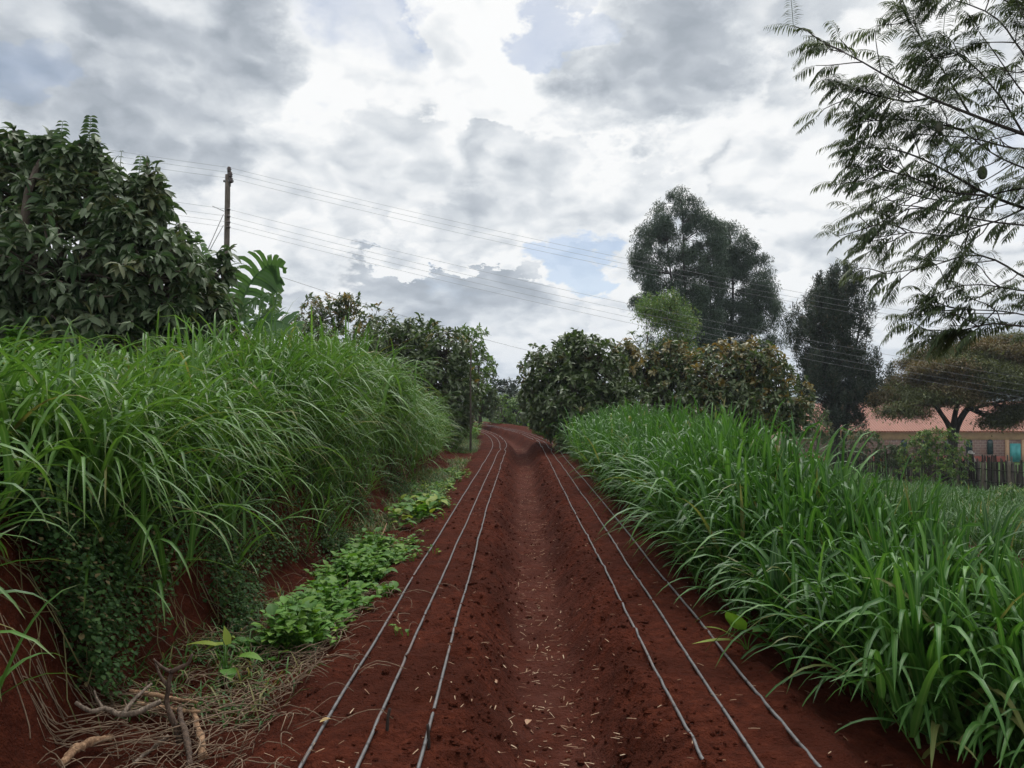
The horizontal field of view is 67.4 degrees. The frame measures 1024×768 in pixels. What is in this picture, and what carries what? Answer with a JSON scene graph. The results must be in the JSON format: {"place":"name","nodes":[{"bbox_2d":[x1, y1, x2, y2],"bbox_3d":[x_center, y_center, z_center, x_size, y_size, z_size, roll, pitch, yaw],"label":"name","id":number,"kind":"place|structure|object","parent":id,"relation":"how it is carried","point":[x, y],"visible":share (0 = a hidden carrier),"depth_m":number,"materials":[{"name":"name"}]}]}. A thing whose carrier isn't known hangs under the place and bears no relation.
{"place":"outdoors","nodes":[
{"label":"outdoors","id":0,"kind":"place"},
{"bbox_2d":[0,402,1023,767],"bbox_3d":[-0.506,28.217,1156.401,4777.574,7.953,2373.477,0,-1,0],"label":"ground","id":1,"kind":"structure","parent":0,"point":[738,698],"depth_m":4.09,"materials":[{"name":"red soil"}]},
{"bbox_2d":[0,323,84,373],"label":"leafy shrub","id":2,"kind":"object","parent":1,"relation":"on","point":[12,332],"visible":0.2,"depth_m":7.50,"materials":[{"name":"green plant"}]},
{"bbox_2d":[0,115,248,368],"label":"broadleaf tree","id":3,"kind":"object","parent":1,"relation":"on","point":[130,258],"visible":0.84,"depth_m":8.61,"materials":[{"name":"green plant"}]},
{"bbox_2d":[132,734,169,764],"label":"cut branch","id":4,"kind":"object","parent":1,"relation":"on","point":[142,755],"visible":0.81,"depth_m":3.16,"materials":[{"name":"wood"}]},
{"bbox_2d":[0,421,413,730],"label":"creeper","id":5,"kind":"object","parent":1,"relation":"on","point":[88,621],"visible":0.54,"depth_m":3.90,"materials":[{"name":"green plant"}]},
{"bbox_2d":[208,166,233,299],"bbox_3d":[-9.878,-2.765,25.764,0.829,9.273,1.021,0,-1,0],"label":"power pole","id":6,"kind":"object","parent":1,"relation":"on","point":[228,180],"visible":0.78,"depth_m":26.05,"materials":[{"name":"brown wood"}]},
{"bbox_2d":[235,261,532,351],"bbox_3d":[-2.810,-2.773,36.000,0.014,2.533,24.339,-1,-1,34],"label":"power line","id":7,"kind":"object","parent":6,"relation":"attached to","point":[363,303],"visible":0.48,"depth_m":29.51,"materials":[{"name":"metal"}]},
{"bbox_2d":[106,149,1023,330],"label":"power line","id":8,"kind":"object","parent":6,"relation":"attached to","point":[522,236],"visible":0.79,"depth_m":26.75,"materials":[{"name":"metal"}]},
{"bbox_2d":[117,162,1012,339],"bbox_3d":[-1.963,-5.702,26.709,56.719,10.241,0.339,0,-1,-4],"label":"power line","id":9,"kind":"object","parent":6,"relation":"attached to","point":[542,251],"visible":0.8,"depth_m":26.79,"materials":[{"name":"metal"}]},
{"bbox_2d":[111,155,1023,336],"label":"power line","id":10,"kind":"object","parent":6,"relation":"attached to","point":[548,247],"visible":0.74,"depth_m":26.81,"materials":[{"name":"metal"}]},
{"bbox_2d":[177,209,1021,384],"bbox_3d":[-1.961,-4.257,26.625,56.656,10.674,0.446,0,-1,-4],"label":"power line","id":11,"kind":"object","parent":6,"relation":"attached to","point":[603,305],"visible":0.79,"depth_m":26.87,"materials":[{"name":"metal"}]},
{"bbox_2d":[179,202,1021,377],"bbox_3d":[-1.962,-4.535,26.631,56.669,10.709,0.446,0,-1,-4],"label":"power line","id":12,"kind":"object","parent":6,"relation":"attached to","point":[590,295],"visible":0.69,"depth_m":26.80,"materials":[{"name":"metal"}]},
{"bbox_2d":[179,215,1022,391],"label":"power line","id":13,"kind":"object","parent":6,"relation":"attached to","point":[584,307],"visible":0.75,"depth_m":26.79,"materials":[{"name":"metal"}]},
{"bbox_2d":[185,221,1021,397],"bbox_3d":[-1.960,-3.807,26.616,56.637,10.769,0.446,0,-1,-4],"label":"power line","id":14,"kind":"object","parent":6,"relation":"attached to","point":[586,313],"visible":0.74,"depth_m":26.75,"materials":[{"name":"metal"}]},
{"bbox_2d":[187,626,262,680],"bbox_3d":[-1.528,1.443,4.100,0.388,0.294,0.189,-1,-1,25],"label":"seedling","id":15,"kind":"object","parent":1,"relation":"on","point":[227,637],"visible":0.84,"depth_m":4.10,"materials":[{"name":"green plant"}]},
{"bbox_2d":[0,483,454,767],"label":"twig litter","id":16,"kind":"object","parent":1,"relation":"on","point":[188,722],"visible":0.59,"depth_m":3.44,"materials":[{"name":"brown plant"}]},
{"bbox_2d":[56,734,113,767],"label":"cut branch","id":17,"kind":"object","parent":16,"relation":"on","point":[70,753],"visible":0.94,"depth_m":3.07,"materials":[{"name":"brown wood"}]},
{"bbox_2d":[74,683,161,717],"bbox_3d":[-1.692,1.370,3.296,0.323,0.082,0.216,1,-1,-32],"label":"cut branch","id":18,"kind":"object","parent":16,"relation":"on","point":[123,712],"visible":1,"depth_m":3.26,"materials":[{"name":"wood"}]},
{"bbox_2d":[129,689,197,703],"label":"cut branch","id":19,"kind":"object","parent":16,"relation":"on","point":[162,696],"visible":0.93,"depth_m":3.55,"materials":[{"name":"brown wood"}]},
{"bbox_2d":[136,701,200,713],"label":"cut branch","id":20,"kind":"object","parent":16,"relation":"on","point":[184,710],"visible":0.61,"depth_m":3.50,"materials":[{"name":"brown wood"}]},
{"bbox_2d":[153,654,192,743],"bbox_3d":[-1.452,1.342,3.274,0.182,0.382,0.038,0,-1,9],"label":"cut branch","id":21,"kind":"object","parent":16,"relation":"on","point":[171,715],"visible":0.88,"depth_m":3.27,"materials":[{"name":"brown wood"}]},
{"bbox_2d":[177,707,192,766],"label":"cut branch","id":22,"kind":"object","parent":16,"relation":"on","point":[183,727],"visible":0.98,"depth_m":3.18,"materials":[{"name":"wood"}]},
{"bbox_2d":[191,707,208,761],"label":"cut branch","id":23,"kind":"object","parent":16,"relation":"on","point":[201,737],"visible":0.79,"depth_m":3.23,"materials":[{"name":"brown wood"}]},
{"bbox_2d":[0,292,475,701],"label":"napier grass","id":24,"kind":"structure","parent":1,"relation":"on","point":[220,405],"depth_m":5.10,"materials":[{"name":"green plant"}]},
{"bbox_2d":[195,231,304,338],"bbox_3d":[-4.976,-1.014,15.065,2.646,4.054,1.110,0,-1,17],"label":"banana plant","id":25,"kind":"object","parent":1,"relation":"on","point":[268,277],"visible":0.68,"depth_m":15.00,"materials":[{"name":"green plant"}]},
{"bbox_2d":[242,287,281,344],"bbox_3d":[-5.760,-0.614,17.526,0.982,3.530,0.300,0,-1,0],"label":"banana plant","id":26,"kind":"object","parent":1,"relation":"on","point":[256,314],"visible":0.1,"depth_m":17.53,"materials":[{"name":"green plant"}]},
{"bbox_2d":[93,432,481,735],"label":"verge grass","id":27,"kind":"structure","parent":1,"relation":"on","point":[464,447],"depth_m":4.30,"materials":[{"name":"green plant"}]},
{"bbox_2d":[227,517,440,667],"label":"broadleaf weeds","id":28,"kind":"object","parent":1,"relation":"on","point":[306,618],"visible":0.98,"depth_m":5.15,"materials":[{"name":"green plant"}]},
{"bbox_2d":[287,291,395,355],"bbox_3d":[-6.147,-0.836,27.205,4.686,5.184,3.196,0,-1,22],"label":"avocado tree","id":29,"kind":"object","parent":1,"relation":"on","point":[340,312],"visible":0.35,"depth_m":27.64,"materials":[{"name":"green plant"}]},
{"bbox_2d":[385,708,390,730],"bbox_3d":[-0.518,1.427,3.215,0.029,0.137,0.017,1,-1,-33],"label":"peg","id":30,"kind":"object","parent":1,"relation":"on","point":[387,720],"visible":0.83,"depth_m":3.21,"materials":[{"name":"black plastic"}]},
{"bbox_2d":[298,431,492,767],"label":"drip line","id":31,"kind":"object","parent":1,"relation":"on","point":[301,764],"visible":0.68,"depth_m":4.11,"materials":[{"name":"grey plastic"}]},
{"bbox_2d":[358,312,486,445],"bbox_3d":[-3.040,-0.167,23.010,4.466,4.190,3.165,-1,-1,27],"label":"avocado tree","id":32,"kind":"object","parent":1,"relation":"on","point":[453,379],"visible":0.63,"depth_m":22.59,"materials":[{"name":"green plant"}]},
{"bbox_2d":[374,467,470,529],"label":"pale weeds","id":33,"kind":"object","parent":1,"relation":"on","point":[425,503],"visible":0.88,"depth_m":9.75,"materials":[{"name":"green plant"}]},
{"bbox_2d":[355,430,500,767],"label":"drip line","id":34,"kind":"object","parent":1,"relation":"on","point":[360,759],"visible":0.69,"depth_m":4.04,"materials":[{"name":"grey plastic"}]},
{"bbox_2d":[426,724,430,748],"bbox_3d":[-0.339,1.465,3.130,0.017,0.151,0.026,1,-1,-24],"label":"peg","id":35,"kind":"object","parent":1,"relation":"on","point":[428,736],"visible":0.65,"depth_m":3.12,"materials":[{"name":"black plastic"}]},
{"bbox_2d":[416,429,506,767],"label":"drip line","id":36,"kind":"object","parent":1,"relation":"on","point":[434,704],"visible":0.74,"depth_m":4.12,"materials":[{"name":"grey plastic"}]},
{"bbox_2d":[442,322,496,436],"bbox_3d":[-1.747,-0.105,30.030,2.408,4.640,1.851,0,-1,0],"label":"young tree","id":37,"kind":"object","parent":1,"relation":"on","point":[476,357],"visible":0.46,"depth_m":29.90,"materials":[{"name":"green plant"}]},
{"bbox_2d":[469,344,474,451],"bbox_3d":[-1.127,0.501,21.745,0.169,3.251,0.071,0,-1,0],"label":"stake","id":38,"kind":"object","parent":1,"relation":"on","point":[470,442],"visible":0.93,"depth_m":21.72,"materials":[{"name":"brown wood"}]},
{"bbox_2d":[466,352,502,427],"bbox_3d":[-1.785,0.442,40.102,2.741,4.381,2.667,0,-1,0],"label":"bushy tree","id":39,"kind":"object","parent":1,"relation":"on","point":[491,397],"visible":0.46,"depth_m":39.70,"materials":[{"name":"green plant"}]},
{"bbox_2d":[484,393,528,426],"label":"bushy tree","id":40,"kind":"object","parent":1,"relation":"on","point":[510,416],"visible":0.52,"depth_m":45.78,"materials":[{"name":"green plant"}]},
{"bbox_2d":[492,377,521,399],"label":"bushy tree","id":41,"kind":"object","parent":1,"relation":"on","point":[512,387],"visible":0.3,"depth_m":61.75,"materials":[{"name":"green plant"}]},
{"bbox_2d":[467,419,558,438],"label":"undergrowth","id":42,"kind":"object","parent":1,"relation":"on","point":[475,430],"visible":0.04,"depth_m":30.44,"materials":[{"name":"green plant"}]},
{"bbox_2d":[488,390,542,426],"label":"bushy tree","id":43,"kind":"object","parent":1,"relation":"on","point":[510,395],"visible":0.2,"depth_m":51.43,"materials":[{"name":"green plant"}]},
{"bbox_2d":[148,458,925,767],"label":"soil crumbs","id":44,"kind":"object","parent":1,"relation":"on","point":[626,762],"visible":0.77,"depth_m":3.97,"materials":[{"name":"brown soil"}]},
{"bbox_2d":[265,448,886,767],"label":"straw litter","id":45,"kind":"object","parent":1,"relation":"on","point":[537,671],"visible":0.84,"depth_m":4.18,"materials":[{"name":"beige plant"}]},
{"bbox_2d":[515,327,650,457],"bbox_3d":[1.492,0.322,21.850,3.301,3.901,5.058,1,-2,-38],"label":"avocado tree","id":46,"kind":"object","parent":1,"relation":"on","point":[575,378],"visible":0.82,"depth_m":20.97,"materials":[{"name":"green plant"}]},
{"bbox_2d":[490,426,703,759],"bbox_3d":[0.283,1.789,21.579,1.473,0.115,40.808,0,-1,-3],"label":"drip line","id":47,"kind":"object","parent":1,"relation":"on","point":[699,753],"visible":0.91,"depth_m":4.16,"materials":[{"name":"grey plastic"}]},
{"bbox_2d":[488,425,763,767],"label":"drip line","id":48,"kind":"object","parent":1,"relation":"on","point":[747,745],"visible":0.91,"depth_m":4.05,"materials":[{"name":"grey plastic"}]},
{"bbox_2d":[627,330,650,407],"bbox_3d":[4.453,0.305,26.993,0.934,4.436,0.516,0,-1,0],"label":"sapling","id":49,"kind":"object","parent":1,"relation":"on","point":[637,336],"visible":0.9,"depth_m":27.04,"materials":[{"name":"green plant"}]},
{"bbox_2d":[491,425,821,766],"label":"drip line","id":50,"kind":"object","parent":1,"relation":"on","point":[789,731],"visible":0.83,"depth_m":4.05,"materials":[{"name":"grey plastic"}]},
{"bbox_2d":[610,336,707,416],"bbox_3d":[4.516,0.561,23.579,3.472,4.127,3.156,0,-1,0],"label":"avocado tree","id":51,"kind":"object","parent":1,"relation":"on","point":[663,374],"visible":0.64,"depth_m":23.47,"materials":[{"name":"green plant"}]},
{"bbox_2d":[629,286,704,360],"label":"young tree","id":52,"kind":"object","parent":1,"relation":"on","point":[663,306],"visible":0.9,"depth_m":45.86,"materials":[{"name":"green plant"}]},
{"bbox_2d":[625,184,732,357],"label":"eucalyptus tree","id":53,"kind":"object","parent":1,"relation":"on","point":[663,232],"visible":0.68,"depth_m":59.22,"materials":[{"name":"green plant"}]},
{"bbox_2d":[698,218,788,380],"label":"eucalyptus tree","id":54,"kind":"object","parent":1,"relation":"on","point":[744,259],"visible":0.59,"depth_m":62.04,"materials":[{"name":"green plant"}]},
{"bbox_2d":[693,612,793,656],"bbox_3d":[1.257,1.360,4.216,0.530,0.261,0.199,0,-1,12],"label":"arrowleaf plant","id":55,"kind":"object","parent":1,"relation":"on","point":[740,623],"visible":0.82,"depth_m":4.21,"materials":[{"name":"green plant"}]},
{"bbox_2d":[670,333,818,440],"bbox_3d":[6.798,0.772,22.746,4.517,4.565,3.118,0,-1,0],"label":"avocado tree","id":56,"kind":"object","parent":1,"relation":"on","point":[747,377],"visible":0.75,"depth_m":22.36,"materials":[{"name":"green plant"}]},
{"bbox_2d":[549,392,1023,767],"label":"napier grass","id":57,"kind":"structure","parent":1,"relation":"on","point":[913,620],"depth_m":4.12,"materials":[{"name":"green plant"}]},
{"bbox_2d":[796,407,834,455],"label":"scrub bush","id":58,"kind":"object","parent":1,"relation":"on","point":[826,436],"visible":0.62,"depth_m":40.79,"materials":[{"name":"green plant"}]},
{"bbox_2d":[779,257,895,470],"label":"dark conical tree","id":59,"kind":"object","parent":1,"relation":"on","point":[840,393],"visible":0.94,"depth_m":43.70,"materials":[{"name":"green plant"}]},
{"bbox_2d":[838,426,887,472],"bbox_3d":[17.682,3.595,38.873,2.533,2.933,1.726,0,-1,0],"label":"scrub bush","id":60,"kind":"object","parent":1,"relation":"on","point":[864,439],"visible":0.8,"depth_m":38.73,"materials":[{"name":"green plant"}]},
{"bbox_2d":[879,371,896,396],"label":"distant tree","id":61,"kind":"object","parent":1,"relation":"on","point":[888,379],"visible":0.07,"depth_m":94.52,"materials":[{"name":"green plant"}]},
{"bbox_2d":[758,403,1023,461],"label":"house","id":62,"kind":"structure","parent":1,"relation":"on","point":[997,444],"depth_m":71.38,"materials":[{"name":"tile"}]},
{"bbox_2d":[901,439,906,450],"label":"window","id":63,"kind":"structure","parent":62,"relation":"in","point":[904,444],"depth_m":71.33,"materials":[{"name":"grey glass"}]},
{"bbox_2d":[966,439,972,452],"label":"window","id":64,"kind":"structure","parent":62,"relation":"in","point":[968,448],"depth_m":71.31,"materials":[{"name":"grey glass"}]},
{"bbox_2d":[987,439,992,453],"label":"window","id":65,"kind":"structure","parent":62,"relation":"in","point":[990,442],"depth_m":71.31,"materials":[{"name":"grey glass"}]},
{"bbox_2d":[1010,443,1020,461],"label":"door","id":66,"kind":"structure","parent":62,"relation":"in","point":[1015,448],"depth_m":71.28,"materials":[{"name":"teal paint"}]},
{"bbox_2d":[874,442,911,478],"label":"scrub bush","id":67,"kind":"object","parent":1,"relation":"on","point":[893,449],"visible":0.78,"depth_m":38.78,"materials":[{"name":"green plant"}]},
{"bbox_2d":[763,0,1023,365],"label":"jacaranda tree","id":68,"kind":"object","parent":1,"relation":"on","point":[934,306],"visible":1,"depth_m":7.00,"materials":[{"name":"green plant"}]},
{"bbox_2d":[825,448,1023,489],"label":"picket fence","id":69,"kind":"object","parent":1,"relation":"on","point":[1008,474],"visible":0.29,"depth_m":37.92,"materials":[{"name":"brown wood"}]},
{"bbox_2d":[892,425,974,485],"bbox_3d":[20.469,3.576,37.161,4.029,3.139,2.855,0,-1,0],"label":"round bush","id":70,"kind":"object","parent":1,"relation":"on","point":[931,457],"visible":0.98,"depth_m":37.15,"materials":[{"name":"green plant"}]},
{"bbox_2d":[864,326,1023,458],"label":"acacia tree","id":71,"kind":"object","parent":1,"relation":"on","point":[909,398],"visible":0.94,"depth_m":40.08,"materials":[{"name":"green plant"}]},
{"bbox_2d":[993,485,1023,498],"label":"scrub bush","id":72,"kind":"object","parent":1,"relation":"on","point":[1004,488],"visible":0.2,"depth_m":29.85,"materials":[{"name":"green plant"}]},
{"bbox_2d":[0,0,1023,388],"label":"sky","id":73,"kind":"structure","parent":0,"point":[562,122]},
{"bbox_2d":[437,385,1022,402],"bbox_3d":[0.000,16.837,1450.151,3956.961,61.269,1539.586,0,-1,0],"label":"hills","id":74,"kind":"structure","parent":0,"point":[794,395],"depth_m":1639.41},
{"bbox_2d":[800,458,1023,568],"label":"field grass","id":75,"kind":"structure","parent":0,"point":[958,498],"depth_m":18.50,"materials":[{"name":"green plant"}]}
]}

